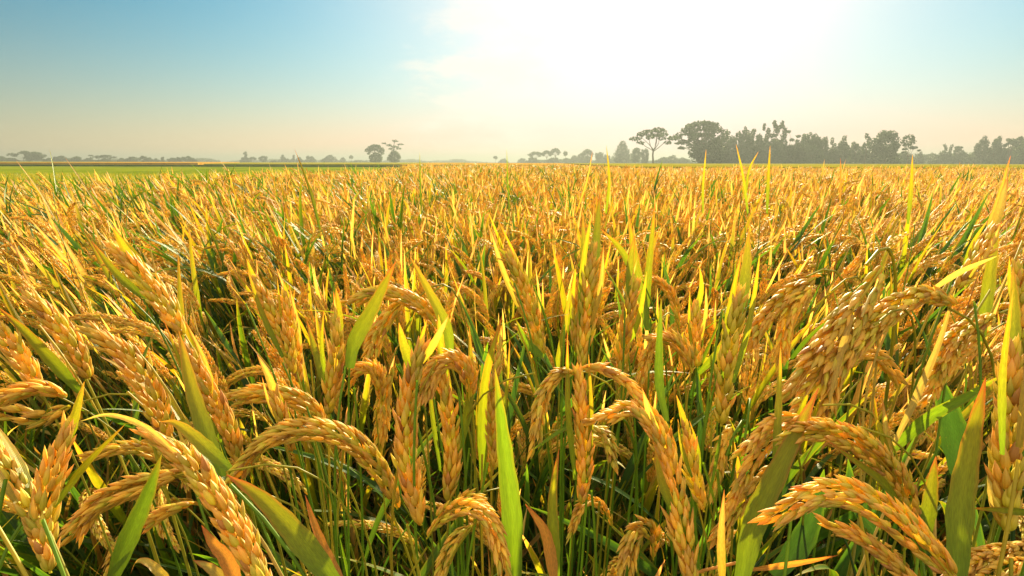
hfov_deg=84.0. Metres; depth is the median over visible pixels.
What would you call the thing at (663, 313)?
rice plant
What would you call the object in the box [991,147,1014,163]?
tree
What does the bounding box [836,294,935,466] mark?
rice plant
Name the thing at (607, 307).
rice plant
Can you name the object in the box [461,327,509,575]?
rice plant
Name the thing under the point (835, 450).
rice plant
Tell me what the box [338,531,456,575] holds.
rice plant
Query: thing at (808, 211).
rice crop
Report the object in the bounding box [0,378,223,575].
rice plant
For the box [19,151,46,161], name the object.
tree
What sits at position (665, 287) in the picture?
rice plant
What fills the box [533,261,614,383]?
rice plant
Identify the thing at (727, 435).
rice plant
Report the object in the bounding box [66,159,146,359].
rice plant
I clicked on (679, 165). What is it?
yellow green crop field
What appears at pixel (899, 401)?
rice plant
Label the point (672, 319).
rice plant
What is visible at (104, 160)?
tree
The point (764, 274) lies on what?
rice plant
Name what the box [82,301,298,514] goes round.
rice plant
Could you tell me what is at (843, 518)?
rice plant
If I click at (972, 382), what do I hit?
rice plant
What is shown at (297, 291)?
rice plant
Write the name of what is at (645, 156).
tree
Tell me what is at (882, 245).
rice plant
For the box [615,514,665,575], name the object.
rice plant
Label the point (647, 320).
rice plant
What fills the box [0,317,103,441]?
rice plant
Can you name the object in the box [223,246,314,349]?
rice plant
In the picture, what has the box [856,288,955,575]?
rice plant
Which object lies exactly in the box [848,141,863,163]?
tree
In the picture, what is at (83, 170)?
green paddy
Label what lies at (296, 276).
rice plant
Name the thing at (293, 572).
rice plant
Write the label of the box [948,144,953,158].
tree
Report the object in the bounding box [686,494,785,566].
rice plant
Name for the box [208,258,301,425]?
rice plant
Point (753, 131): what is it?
tree
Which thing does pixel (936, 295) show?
rice plant
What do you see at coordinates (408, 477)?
rice plant
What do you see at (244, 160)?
tree
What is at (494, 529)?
rice plant
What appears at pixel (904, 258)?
rice plant
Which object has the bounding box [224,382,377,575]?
rice plant
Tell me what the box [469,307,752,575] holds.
rice plant
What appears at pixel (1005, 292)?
rice plant
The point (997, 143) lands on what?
tree
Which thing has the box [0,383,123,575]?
rice plant
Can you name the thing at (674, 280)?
rice plant
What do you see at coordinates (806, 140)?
tree
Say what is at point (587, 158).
tree
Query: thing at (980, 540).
rice plant
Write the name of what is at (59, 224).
rice plant
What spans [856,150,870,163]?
tree
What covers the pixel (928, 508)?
rice plant
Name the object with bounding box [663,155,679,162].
tree
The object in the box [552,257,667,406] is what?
rice plant
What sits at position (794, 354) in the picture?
rice plant
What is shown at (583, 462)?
rice plant
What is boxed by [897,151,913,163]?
tree
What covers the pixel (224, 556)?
rice plant
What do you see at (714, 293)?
rice plant
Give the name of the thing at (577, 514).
rice plant
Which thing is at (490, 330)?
rice plant
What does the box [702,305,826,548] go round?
rice plant
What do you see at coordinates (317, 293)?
rice plant
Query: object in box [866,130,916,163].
tree
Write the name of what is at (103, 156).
tree
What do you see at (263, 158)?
tree
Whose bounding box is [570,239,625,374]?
rice plant
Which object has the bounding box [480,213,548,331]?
rice plant
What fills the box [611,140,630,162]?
tree
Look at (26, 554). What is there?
rice plant
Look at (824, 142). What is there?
tree
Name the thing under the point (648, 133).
tree
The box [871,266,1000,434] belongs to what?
rice plant
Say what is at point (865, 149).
tree
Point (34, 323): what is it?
rice plant
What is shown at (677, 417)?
rice plant
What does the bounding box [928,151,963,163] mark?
tree
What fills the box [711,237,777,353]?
rice plant
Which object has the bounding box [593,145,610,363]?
rice plant
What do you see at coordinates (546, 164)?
golden crop
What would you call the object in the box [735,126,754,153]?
tree
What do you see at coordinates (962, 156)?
tree
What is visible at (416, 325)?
rice plant
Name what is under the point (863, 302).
rice plant
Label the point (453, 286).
rice plant
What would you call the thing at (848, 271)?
rice plant
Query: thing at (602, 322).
rice plant
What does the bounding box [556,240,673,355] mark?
rice plant
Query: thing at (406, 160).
tree
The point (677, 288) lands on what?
rice plant
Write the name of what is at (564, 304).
rice plant
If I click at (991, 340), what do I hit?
rice plant
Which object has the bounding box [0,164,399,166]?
grass bank
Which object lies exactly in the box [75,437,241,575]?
rice plant
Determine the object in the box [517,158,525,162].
tree
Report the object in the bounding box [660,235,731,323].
rice plant
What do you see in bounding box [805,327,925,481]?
rice plant
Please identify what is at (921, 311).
rice plant
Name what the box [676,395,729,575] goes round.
rice plant
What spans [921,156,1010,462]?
rice plant
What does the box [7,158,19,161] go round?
tree
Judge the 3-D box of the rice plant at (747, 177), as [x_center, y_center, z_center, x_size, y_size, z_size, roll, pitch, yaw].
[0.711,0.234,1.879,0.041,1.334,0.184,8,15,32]
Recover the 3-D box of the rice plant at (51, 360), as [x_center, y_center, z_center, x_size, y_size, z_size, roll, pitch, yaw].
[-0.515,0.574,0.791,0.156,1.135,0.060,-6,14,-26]
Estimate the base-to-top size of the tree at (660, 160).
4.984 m
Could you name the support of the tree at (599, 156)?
on the ground
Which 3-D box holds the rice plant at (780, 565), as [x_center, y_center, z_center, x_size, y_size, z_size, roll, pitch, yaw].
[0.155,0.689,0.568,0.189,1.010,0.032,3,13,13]
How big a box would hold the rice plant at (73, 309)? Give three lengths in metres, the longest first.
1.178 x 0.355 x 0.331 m
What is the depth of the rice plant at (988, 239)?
0.71 m
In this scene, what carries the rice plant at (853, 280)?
on the ground
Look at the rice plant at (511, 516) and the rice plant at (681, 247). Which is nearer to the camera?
the rice plant at (511, 516)
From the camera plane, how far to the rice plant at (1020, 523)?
0.94 m
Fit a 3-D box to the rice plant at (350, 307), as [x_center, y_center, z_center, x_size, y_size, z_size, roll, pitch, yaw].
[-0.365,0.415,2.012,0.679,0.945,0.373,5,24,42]
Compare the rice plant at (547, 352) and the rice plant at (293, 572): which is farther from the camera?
the rice plant at (547, 352)
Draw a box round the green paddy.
[0,166,398,191]
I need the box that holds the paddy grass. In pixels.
[0,171,360,190]
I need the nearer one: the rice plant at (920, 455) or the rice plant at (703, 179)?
the rice plant at (920, 455)
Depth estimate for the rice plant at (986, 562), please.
0.47 m
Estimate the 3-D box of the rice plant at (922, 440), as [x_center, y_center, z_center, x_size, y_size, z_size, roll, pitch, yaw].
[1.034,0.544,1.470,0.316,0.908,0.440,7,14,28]
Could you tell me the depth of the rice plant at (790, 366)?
1.52 m
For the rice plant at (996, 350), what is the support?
on the ground
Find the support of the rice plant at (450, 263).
on the ground
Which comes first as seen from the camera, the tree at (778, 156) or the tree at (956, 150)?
the tree at (778, 156)
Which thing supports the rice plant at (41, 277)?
on the ground
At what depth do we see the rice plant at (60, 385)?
2.17 m
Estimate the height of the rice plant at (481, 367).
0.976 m
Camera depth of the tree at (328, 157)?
437.76 m
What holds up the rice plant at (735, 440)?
on the ground
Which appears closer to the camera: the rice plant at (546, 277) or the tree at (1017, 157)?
the rice plant at (546, 277)
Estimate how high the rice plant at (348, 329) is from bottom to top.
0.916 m
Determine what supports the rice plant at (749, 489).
on the ground
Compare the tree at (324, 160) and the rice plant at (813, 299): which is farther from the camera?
the tree at (324, 160)
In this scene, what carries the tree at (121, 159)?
on the ground
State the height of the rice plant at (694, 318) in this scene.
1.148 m
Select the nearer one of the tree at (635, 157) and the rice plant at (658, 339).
the rice plant at (658, 339)
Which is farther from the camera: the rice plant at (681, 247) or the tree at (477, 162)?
the tree at (477, 162)
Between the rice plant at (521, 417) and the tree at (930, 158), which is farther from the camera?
the tree at (930, 158)
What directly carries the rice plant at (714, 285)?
on the ground
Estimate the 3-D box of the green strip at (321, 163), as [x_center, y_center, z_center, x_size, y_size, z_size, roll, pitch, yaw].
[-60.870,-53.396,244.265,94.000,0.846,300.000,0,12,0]
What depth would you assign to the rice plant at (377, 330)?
0.88 m
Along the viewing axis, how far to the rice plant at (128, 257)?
0.78 m
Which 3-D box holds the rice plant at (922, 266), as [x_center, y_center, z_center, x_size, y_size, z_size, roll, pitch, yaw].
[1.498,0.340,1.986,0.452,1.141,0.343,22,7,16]
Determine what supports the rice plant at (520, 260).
on the ground
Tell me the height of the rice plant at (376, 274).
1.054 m
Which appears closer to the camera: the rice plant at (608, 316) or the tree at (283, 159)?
the rice plant at (608, 316)
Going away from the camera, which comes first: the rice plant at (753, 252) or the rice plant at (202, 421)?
the rice plant at (202, 421)
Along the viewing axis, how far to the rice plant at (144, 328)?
1.46 m
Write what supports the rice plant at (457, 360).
on the ground
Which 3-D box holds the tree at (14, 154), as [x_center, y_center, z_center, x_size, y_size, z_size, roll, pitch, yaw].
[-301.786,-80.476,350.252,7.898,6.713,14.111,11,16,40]
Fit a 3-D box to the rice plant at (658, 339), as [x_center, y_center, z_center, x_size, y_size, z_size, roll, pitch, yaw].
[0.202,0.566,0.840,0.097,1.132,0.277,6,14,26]
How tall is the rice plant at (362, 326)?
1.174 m
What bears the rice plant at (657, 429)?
on the ground
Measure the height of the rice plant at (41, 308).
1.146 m
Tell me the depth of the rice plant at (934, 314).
1.75 m
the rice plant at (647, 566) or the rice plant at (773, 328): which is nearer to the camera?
the rice plant at (647, 566)
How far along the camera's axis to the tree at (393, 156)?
290.61 m
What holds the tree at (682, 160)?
on the ground
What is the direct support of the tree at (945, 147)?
on the ground
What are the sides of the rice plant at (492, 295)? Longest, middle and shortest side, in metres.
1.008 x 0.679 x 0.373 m
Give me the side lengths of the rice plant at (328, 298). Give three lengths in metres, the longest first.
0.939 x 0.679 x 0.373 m
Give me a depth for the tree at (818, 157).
188.44 m
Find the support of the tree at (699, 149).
on the ground
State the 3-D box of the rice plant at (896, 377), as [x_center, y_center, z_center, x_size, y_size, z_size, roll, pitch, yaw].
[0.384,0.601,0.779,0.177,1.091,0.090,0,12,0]
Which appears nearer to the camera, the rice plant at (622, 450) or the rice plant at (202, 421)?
the rice plant at (202, 421)
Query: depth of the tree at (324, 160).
437.14 m
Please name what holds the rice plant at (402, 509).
on the ground
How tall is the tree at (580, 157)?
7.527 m
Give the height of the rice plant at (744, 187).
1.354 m
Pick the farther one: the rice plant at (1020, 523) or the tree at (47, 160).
the tree at (47, 160)
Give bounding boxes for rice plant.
[0,240,191,410]
[0,264,110,461]
[0,271,125,392]
[0,282,152,429]
[0,284,116,478]
[0,305,134,458]
[0,309,181,575]
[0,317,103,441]
[0,321,112,555]
[0,331,142,537]
[0,331,208,575]
[0,375,49,450]
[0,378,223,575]
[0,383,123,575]
[0,419,76,566]
[0,450,108,575]
[0,464,136,575]
[1,291,148,428]
[1,421,17,439]
[4,259,84,416]
[6,307,121,411]
[17,285,160,565]
[18,163,118,429]
[20,257,191,393]
[39,302,176,416]
[50,153,91,351]
[52,256,213,556]
[58,463,367,575]
[62,232,128,354]
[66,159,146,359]
[68,294,191,433]
[74,320,229,575]
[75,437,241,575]
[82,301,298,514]
[82,413,339,575]
[87,241,193,351]
[92,227,260,547]
[102,313,307,575]
[108,297,250,477]
[130,401,464,575]
[131,558,168,575]
[140,230,219,392]
[157,262,253,425]
[163,319,287,575]
[163,331,283,574]
[166,289,320,518]
[179,394,322,567]
[190,310,375,536]
[193,525,240,575]
[195,282,391,449]
[208,228,315,384]
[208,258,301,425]
[217,218,296,304]
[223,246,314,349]
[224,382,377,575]
[224,416,415,575]
[228,216,283,342]
[228,349,395,575]
[237,250,330,367]
[237,329,429,571]
[242,226,361,444]
[245,259,347,566]
[249,249,329,355]
[250,279,340,450]
[250,331,542,575]
[257,355,310,575]
[277,270,355,383]
[277,280,330,548]
[282,254,361,356]
[294,237,429,335]
[295,151,343,400]
[300,286,432,462]
[302,300,459,424]
[305,263,434,430]
[305,495,342,575]
[306,275,463,397]
[306,289,363,575]
[313,290,401,433]
[325,489,536,575]
[326,235,394,384]
[333,261,395,564]
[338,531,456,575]
[340,257,481,575]
[343,249,428,385]
[345,268,415,364]
[345,357,389,560]
[360,246,419,360]
[361,234,434,366]
[361,283,472,566]
[364,244,488,422]
[372,338,433,575]
[380,279,446,451]
[384,252,463,536]
[385,242,447,353]
[390,315,448,575]
[408,260,477,326]
[409,266,468,335]
[409,488,511,575]
[418,291,565,507]
[419,163,429,334]
[419,315,488,575]
[420,472,504,575]
[422,263,504,351]
[426,260,543,419]
[426,267,542,375]
[433,245,530,370]
[434,488,548,575]
[447,246,504,353]
[448,243,588,364]
[448,317,522,575]
[452,280,571,487]
[454,318,635,558]
[455,333,650,575]
[456,291,560,381]
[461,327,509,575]
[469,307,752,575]
[470,415,625,566]
[473,318,683,539]
[475,371,699,569]
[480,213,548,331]
[487,220,589,575]
[494,216,577,338]
[501,255,553,330]
[507,162,510,362]
[514,272,670,485]
[517,463,729,575]
[518,425,619,483]
[522,438,914,575]
[522,485,706,575]
[525,450,559,575]
[527,262,613,423]
[531,263,611,346]
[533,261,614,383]
[534,243,608,389]
[552,244,714,494]
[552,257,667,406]
[556,194,607,575]
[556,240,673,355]
[560,151,592,382]
[565,494,638,575]
[569,251,655,359]
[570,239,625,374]
[572,256,723,467]
[581,389,715,575]
[588,322,706,572]
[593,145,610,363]
[593,345,882,571]
[596,304,679,445]
[598,235,646,575]
[598,288,767,433]
[599,243,669,404]
[602,205,668,575]
[608,255,719,332]
[614,384,704,575]
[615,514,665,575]
[616,305,814,512]
[616,366,855,575]
[617,297,688,397]
[625,230,759,575]
[627,308,736,461]
[635,299,694,575]
[640,232,710,359]
[643,275,687,575]
[651,274,723,373]
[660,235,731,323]
[665,306,734,391]
[669,283,770,417]
[671,269,717,575]
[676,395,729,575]
[679,256,759,320]
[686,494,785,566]
[688,327,802,455]
[691,154,711,378]
[698,555,837,573]
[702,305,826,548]
[703,255,821,443]
[706,242,777,363]
[706,390,751,575]
[706,447,803,575]
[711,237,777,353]
[714,345,853,547]
[716,388,942,575]
[717,348,818,575]
[718,402,932,575]
[721,240,822,375]
[727,297,877,464]
[729,146,748,419]
[730,153,757,290]
[734,322,884,482]
[736,150,769,447]
[736,269,867,575]
[748,474,957,575]
[751,459,878,575]
[757,274,854,411]
[759,262,801,399]
[760,349,908,575]
[763,239,872,408]
[773,374,947,575]
[782,247,915,575]
[789,256,997,575]
[789,281,864,394]
[798,276,862,343]
[802,272,838,405]
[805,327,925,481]
[808,347,945,575]
[811,378,1014,575]
[821,248,954,373]
[823,333,982,488]
[825,286,915,449]
[830,262,944,413]
[833,158,844,277]
[834,254,967,463]
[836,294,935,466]
[841,501,995,575]
[843,270,1003,513]
[845,254,992,521]
[847,177,1022,575]
[850,375,997,539]
[852,282,974,414]
[854,228,935,312]
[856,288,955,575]
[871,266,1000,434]
[873,444,1023,575]
[876,155,914,398]
[899,212,1000,376]
[899,215,1008,370]
[899,408,1004,575]
[912,358,1023,536]
[914,456,938,575]
[917,309,1023,575]
[920,233,1023,575]
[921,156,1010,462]
[923,234,1007,354]
[933,461,993,575]
[937,268,1007,462]
[941,540,1023,575]
[943,270,1007,458]
[945,378,985,575]
[957,284,1022,372]
[968,299,1022,449]
[973,231,1021,375]
[974,504,1023,575]
[975,507,1023,515]
[984,267,1023,575]
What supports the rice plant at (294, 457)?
on the ground
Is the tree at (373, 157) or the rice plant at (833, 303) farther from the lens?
the tree at (373, 157)
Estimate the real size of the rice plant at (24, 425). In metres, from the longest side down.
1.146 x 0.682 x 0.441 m
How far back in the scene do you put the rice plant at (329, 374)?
0.68 m
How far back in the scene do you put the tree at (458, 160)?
679.73 m
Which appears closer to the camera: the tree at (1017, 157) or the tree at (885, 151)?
the tree at (885, 151)
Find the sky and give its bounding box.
[0,0,1023,161]
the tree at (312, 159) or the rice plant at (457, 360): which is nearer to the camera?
the rice plant at (457, 360)
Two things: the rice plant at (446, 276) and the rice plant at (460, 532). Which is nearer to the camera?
the rice plant at (460, 532)
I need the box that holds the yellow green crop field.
[564,163,1023,169]
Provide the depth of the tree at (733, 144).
197.63 m
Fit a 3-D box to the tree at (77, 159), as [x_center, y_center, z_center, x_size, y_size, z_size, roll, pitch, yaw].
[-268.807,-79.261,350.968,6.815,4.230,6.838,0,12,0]
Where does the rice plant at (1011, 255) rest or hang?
on the ground
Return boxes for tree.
[0,156,8,161]
[6,152,33,160]
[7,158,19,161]
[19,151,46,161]
[41,158,53,161]
[53,155,67,161]
[69,156,81,161]
[81,157,94,161]
[92,155,115,158]
[95,158,113,161]
[117,158,127,161]
[125,156,140,161]
[140,157,151,161]
[166,158,175,161]
[180,156,193,161]
[196,158,220,161]
[240,157,251,161]
[258,155,267,161]
[278,157,289,161]
[307,156,316,161]
[319,158,332,161]
[325,155,335,161]
[364,144,384,161]
[382,140,403,161]
[400,159,421,161]
[447,159,471,161]
[468,161,487,162]
[498,158,508,162]
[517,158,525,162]
[525,157,541,162]
[527,152,542,162]
[542,150,551,162]
[544,157,562,162]
[550,148,560,162]
[559,158,577,162]
[571,155,579,162]
[577,153,583,162]
[581,149,593,162]
[594,152,603,162]
[602,154,612,162]
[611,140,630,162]
[629,127,679,162]
[630,147,641,162]
[641,148,648,162]
[655,157,667,162]
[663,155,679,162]
[672,120,730,162]
[677,157,691,162]
[708,139,736,162]
[726,135,737,152]
[729,141,760,163]
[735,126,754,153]
[749,140,790,163]
[750,128,755,144]
[755,133,766,146]
[762,123,770,152]
[770,120,780,149]
[779,120,787,145]
[783,143,805,163]
[788,130,800,146]
[792,144,830,163]
[800,132,814,147]
[810,133,822,154]
[820,136,830,159]
[823,147,842,163]
[830,137,836,149]
[834,142,853,163]
[840,135,847,157]
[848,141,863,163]
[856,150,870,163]
[862,133,870,163]
[863,156,904,163]
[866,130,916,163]
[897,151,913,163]
[901,145,920,163]
[914,153,926,161]
[915,151,923,163]
[925,154,938,163]
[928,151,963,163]
[941,144,947,156]
[947,152,971,163]
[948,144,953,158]
[953,146,963,156]
[963,154,1005,163]
[974,135,991,163]
[986,135,1003,163]
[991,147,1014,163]
[1001,138,1018,162]
[1006,144,1023,163]
[1013,136,1023,147]
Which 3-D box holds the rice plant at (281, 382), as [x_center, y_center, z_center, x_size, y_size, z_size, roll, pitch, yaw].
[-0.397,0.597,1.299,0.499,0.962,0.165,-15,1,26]
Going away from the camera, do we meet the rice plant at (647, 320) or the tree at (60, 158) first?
the rice plant at (647, 320)
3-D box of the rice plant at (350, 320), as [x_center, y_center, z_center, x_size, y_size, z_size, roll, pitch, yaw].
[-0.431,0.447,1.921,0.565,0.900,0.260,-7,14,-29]
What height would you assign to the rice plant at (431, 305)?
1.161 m
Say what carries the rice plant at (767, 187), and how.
on the ground
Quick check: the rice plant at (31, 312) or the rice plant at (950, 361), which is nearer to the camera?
the rice plant at (950, 361)
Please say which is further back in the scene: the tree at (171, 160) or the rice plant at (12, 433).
the tree at (171, 160)
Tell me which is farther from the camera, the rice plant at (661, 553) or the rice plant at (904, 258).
the rice plant at (904, 258)
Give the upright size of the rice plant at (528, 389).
0.924 m
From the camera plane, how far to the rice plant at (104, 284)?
2.28 m
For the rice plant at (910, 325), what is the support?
on the ground
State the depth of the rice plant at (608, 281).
2.48 m
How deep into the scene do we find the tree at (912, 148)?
194.02 m
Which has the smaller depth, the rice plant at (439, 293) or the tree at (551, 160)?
the rice plant at (439, 293)
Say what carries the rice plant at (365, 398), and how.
on the ground
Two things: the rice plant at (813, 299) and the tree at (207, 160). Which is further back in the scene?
the tree at (207, 160)
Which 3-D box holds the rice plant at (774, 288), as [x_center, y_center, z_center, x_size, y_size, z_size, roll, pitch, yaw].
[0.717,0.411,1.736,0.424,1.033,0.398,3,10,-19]
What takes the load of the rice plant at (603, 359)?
on the ground
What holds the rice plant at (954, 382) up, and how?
on the ground
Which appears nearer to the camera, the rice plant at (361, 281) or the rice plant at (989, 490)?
the rice plant at (989, 490)
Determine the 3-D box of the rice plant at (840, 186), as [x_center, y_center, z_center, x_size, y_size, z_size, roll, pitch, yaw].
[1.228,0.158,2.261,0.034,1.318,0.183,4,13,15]
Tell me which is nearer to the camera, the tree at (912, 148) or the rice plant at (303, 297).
the rice plant at (303, 297)
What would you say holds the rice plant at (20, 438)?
on the ground
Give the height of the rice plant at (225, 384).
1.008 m
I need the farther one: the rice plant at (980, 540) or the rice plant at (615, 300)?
the rice plant at (615, 300)
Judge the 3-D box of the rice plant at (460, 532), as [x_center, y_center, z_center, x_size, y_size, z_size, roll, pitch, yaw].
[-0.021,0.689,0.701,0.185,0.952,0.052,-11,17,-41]
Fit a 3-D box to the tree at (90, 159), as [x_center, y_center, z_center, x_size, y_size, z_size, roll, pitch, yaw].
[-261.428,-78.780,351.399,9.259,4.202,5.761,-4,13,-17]
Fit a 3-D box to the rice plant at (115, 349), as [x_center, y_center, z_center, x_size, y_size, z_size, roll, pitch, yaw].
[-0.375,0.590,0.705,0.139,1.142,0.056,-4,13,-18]
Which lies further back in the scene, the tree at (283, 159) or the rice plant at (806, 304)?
the tree at (283, 159)
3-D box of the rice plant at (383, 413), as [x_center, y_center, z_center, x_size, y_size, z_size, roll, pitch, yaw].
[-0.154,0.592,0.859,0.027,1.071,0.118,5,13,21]
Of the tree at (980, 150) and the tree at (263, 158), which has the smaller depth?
the tree at (980, 150)
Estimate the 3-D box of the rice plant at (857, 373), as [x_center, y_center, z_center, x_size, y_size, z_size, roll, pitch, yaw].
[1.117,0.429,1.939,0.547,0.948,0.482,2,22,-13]
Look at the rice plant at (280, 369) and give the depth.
1.40 m
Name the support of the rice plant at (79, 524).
on the ground
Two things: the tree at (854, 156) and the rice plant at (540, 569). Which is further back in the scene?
the tree at (854, 156)
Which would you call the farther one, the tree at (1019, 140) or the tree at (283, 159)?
the tree at (283, 159)
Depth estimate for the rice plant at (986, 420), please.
1.63 m
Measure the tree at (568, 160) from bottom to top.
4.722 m
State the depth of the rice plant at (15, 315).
1.76 m
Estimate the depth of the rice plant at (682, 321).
1.75 m
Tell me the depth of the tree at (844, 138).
193.47 m
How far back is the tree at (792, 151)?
187.81 m
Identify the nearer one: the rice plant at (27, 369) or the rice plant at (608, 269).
the rice plant at (27, 369)
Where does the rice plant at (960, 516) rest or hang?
on the ground
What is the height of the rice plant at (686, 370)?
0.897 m
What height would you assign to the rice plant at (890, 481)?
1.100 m
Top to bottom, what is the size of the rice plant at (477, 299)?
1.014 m
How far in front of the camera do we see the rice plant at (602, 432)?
0.63 m
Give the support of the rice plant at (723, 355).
on the ground
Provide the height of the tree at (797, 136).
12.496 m
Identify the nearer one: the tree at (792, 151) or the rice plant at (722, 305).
the rice plant at (722, 305)
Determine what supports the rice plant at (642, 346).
on the ground
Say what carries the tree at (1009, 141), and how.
on the ground
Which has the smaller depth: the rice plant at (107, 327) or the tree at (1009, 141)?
the rice plant at (107, 327)
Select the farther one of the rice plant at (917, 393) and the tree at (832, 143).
the tree at (832, 143)
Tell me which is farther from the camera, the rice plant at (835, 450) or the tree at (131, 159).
the tree at (131, 159)
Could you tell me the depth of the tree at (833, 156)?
194.13 m
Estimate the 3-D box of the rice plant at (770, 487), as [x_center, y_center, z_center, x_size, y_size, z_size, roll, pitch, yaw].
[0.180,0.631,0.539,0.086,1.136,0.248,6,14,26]
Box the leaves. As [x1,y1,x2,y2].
[0,218,1023,575]
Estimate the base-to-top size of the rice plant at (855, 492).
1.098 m
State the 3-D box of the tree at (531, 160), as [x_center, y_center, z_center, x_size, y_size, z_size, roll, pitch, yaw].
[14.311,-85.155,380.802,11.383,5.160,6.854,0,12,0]
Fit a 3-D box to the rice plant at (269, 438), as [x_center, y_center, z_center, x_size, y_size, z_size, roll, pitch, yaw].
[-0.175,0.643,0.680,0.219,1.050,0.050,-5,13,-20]
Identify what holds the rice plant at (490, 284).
on the ground
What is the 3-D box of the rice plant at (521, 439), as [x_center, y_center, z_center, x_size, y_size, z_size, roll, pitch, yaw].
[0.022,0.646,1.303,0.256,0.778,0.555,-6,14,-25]
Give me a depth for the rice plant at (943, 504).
1.03 m
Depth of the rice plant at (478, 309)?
2.33 m
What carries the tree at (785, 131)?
on the ground
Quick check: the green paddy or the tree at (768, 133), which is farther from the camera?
the tree at (768, 133)
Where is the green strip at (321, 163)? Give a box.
[204,162,468,164]
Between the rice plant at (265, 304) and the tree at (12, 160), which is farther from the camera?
the tree at (12, 160)
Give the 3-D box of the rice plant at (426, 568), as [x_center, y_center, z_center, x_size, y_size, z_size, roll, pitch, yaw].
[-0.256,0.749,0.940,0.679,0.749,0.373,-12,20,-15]
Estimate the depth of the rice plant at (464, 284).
2.41 m
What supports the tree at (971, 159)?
on the ground
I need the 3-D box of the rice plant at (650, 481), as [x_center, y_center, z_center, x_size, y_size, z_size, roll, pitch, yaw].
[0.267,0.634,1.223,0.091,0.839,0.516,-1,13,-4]
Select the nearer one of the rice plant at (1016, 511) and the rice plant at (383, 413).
the rice plant at (1016, 511)
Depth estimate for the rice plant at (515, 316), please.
2.21 m
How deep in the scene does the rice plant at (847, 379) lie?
1.45 m
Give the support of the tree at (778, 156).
on the ground
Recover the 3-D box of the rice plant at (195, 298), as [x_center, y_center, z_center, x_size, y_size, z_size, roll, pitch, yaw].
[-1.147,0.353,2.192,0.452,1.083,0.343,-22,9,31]
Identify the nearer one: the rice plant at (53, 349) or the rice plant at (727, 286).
the rice plant at (53, 349)
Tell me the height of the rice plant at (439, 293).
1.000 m
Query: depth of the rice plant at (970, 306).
2.14 m
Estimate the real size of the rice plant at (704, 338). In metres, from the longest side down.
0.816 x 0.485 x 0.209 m
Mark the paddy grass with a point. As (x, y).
(59, 175)
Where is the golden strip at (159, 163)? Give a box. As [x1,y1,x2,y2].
[0,162,239,164]
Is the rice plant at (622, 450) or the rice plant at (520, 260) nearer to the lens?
the rice plant at (622, 450)
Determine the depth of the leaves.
1.48 m
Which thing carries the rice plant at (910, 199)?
on the ground
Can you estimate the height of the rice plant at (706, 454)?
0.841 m
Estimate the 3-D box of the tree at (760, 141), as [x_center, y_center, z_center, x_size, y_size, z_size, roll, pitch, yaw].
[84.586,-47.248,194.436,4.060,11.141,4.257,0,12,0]
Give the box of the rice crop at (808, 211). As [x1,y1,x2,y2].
[0,159,1023,525]
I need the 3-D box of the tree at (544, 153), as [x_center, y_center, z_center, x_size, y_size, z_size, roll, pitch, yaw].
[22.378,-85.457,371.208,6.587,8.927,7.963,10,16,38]
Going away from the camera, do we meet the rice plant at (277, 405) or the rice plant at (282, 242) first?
the rice plant at (277, 405)
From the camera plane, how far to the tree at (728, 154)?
193.30 m
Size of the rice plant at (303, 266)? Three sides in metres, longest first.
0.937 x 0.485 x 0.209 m
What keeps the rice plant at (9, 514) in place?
on the ground
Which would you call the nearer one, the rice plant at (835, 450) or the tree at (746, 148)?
the rice plant at (835, 450)
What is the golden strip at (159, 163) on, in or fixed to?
on the ground
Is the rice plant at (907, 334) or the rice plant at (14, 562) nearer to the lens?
the rice plant at (14, 562)
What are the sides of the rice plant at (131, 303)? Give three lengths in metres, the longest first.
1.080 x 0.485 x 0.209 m
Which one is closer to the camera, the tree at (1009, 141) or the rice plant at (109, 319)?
the rice plant at (109, 319)
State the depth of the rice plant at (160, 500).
1.10 m
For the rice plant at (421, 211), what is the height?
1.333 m
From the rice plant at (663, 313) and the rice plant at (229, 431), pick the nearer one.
the rice plant at (229, 431)
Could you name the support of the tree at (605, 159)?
on the ground
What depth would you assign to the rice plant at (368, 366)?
0.71 m
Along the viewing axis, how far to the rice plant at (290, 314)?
0.86 m
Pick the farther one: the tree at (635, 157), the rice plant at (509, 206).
the tree at (635, 157)
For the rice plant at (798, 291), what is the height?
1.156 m
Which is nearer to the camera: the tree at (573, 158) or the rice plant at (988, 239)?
the rice plant at (988, 239)
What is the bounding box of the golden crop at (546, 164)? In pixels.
[400,163,582,166]
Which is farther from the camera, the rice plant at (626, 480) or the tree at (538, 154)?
the tree at (538, 154)
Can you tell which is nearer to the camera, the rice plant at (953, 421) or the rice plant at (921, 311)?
the rice plant at (953, 421)
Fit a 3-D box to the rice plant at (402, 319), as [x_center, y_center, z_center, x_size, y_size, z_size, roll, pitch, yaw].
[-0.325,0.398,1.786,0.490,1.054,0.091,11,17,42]
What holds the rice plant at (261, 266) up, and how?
on the ground
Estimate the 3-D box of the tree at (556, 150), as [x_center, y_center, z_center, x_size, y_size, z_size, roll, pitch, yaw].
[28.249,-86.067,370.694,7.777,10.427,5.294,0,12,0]
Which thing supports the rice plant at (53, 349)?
on the ground
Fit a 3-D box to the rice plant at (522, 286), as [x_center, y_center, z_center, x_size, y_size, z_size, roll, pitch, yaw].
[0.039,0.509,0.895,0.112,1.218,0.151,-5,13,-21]
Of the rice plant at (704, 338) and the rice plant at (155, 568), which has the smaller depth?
the rice plant at (155, 568)
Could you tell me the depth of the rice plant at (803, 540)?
0.61 m
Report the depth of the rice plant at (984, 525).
1.15 m
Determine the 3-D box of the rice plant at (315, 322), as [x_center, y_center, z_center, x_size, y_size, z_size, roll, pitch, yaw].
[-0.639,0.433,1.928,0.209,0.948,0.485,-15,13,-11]

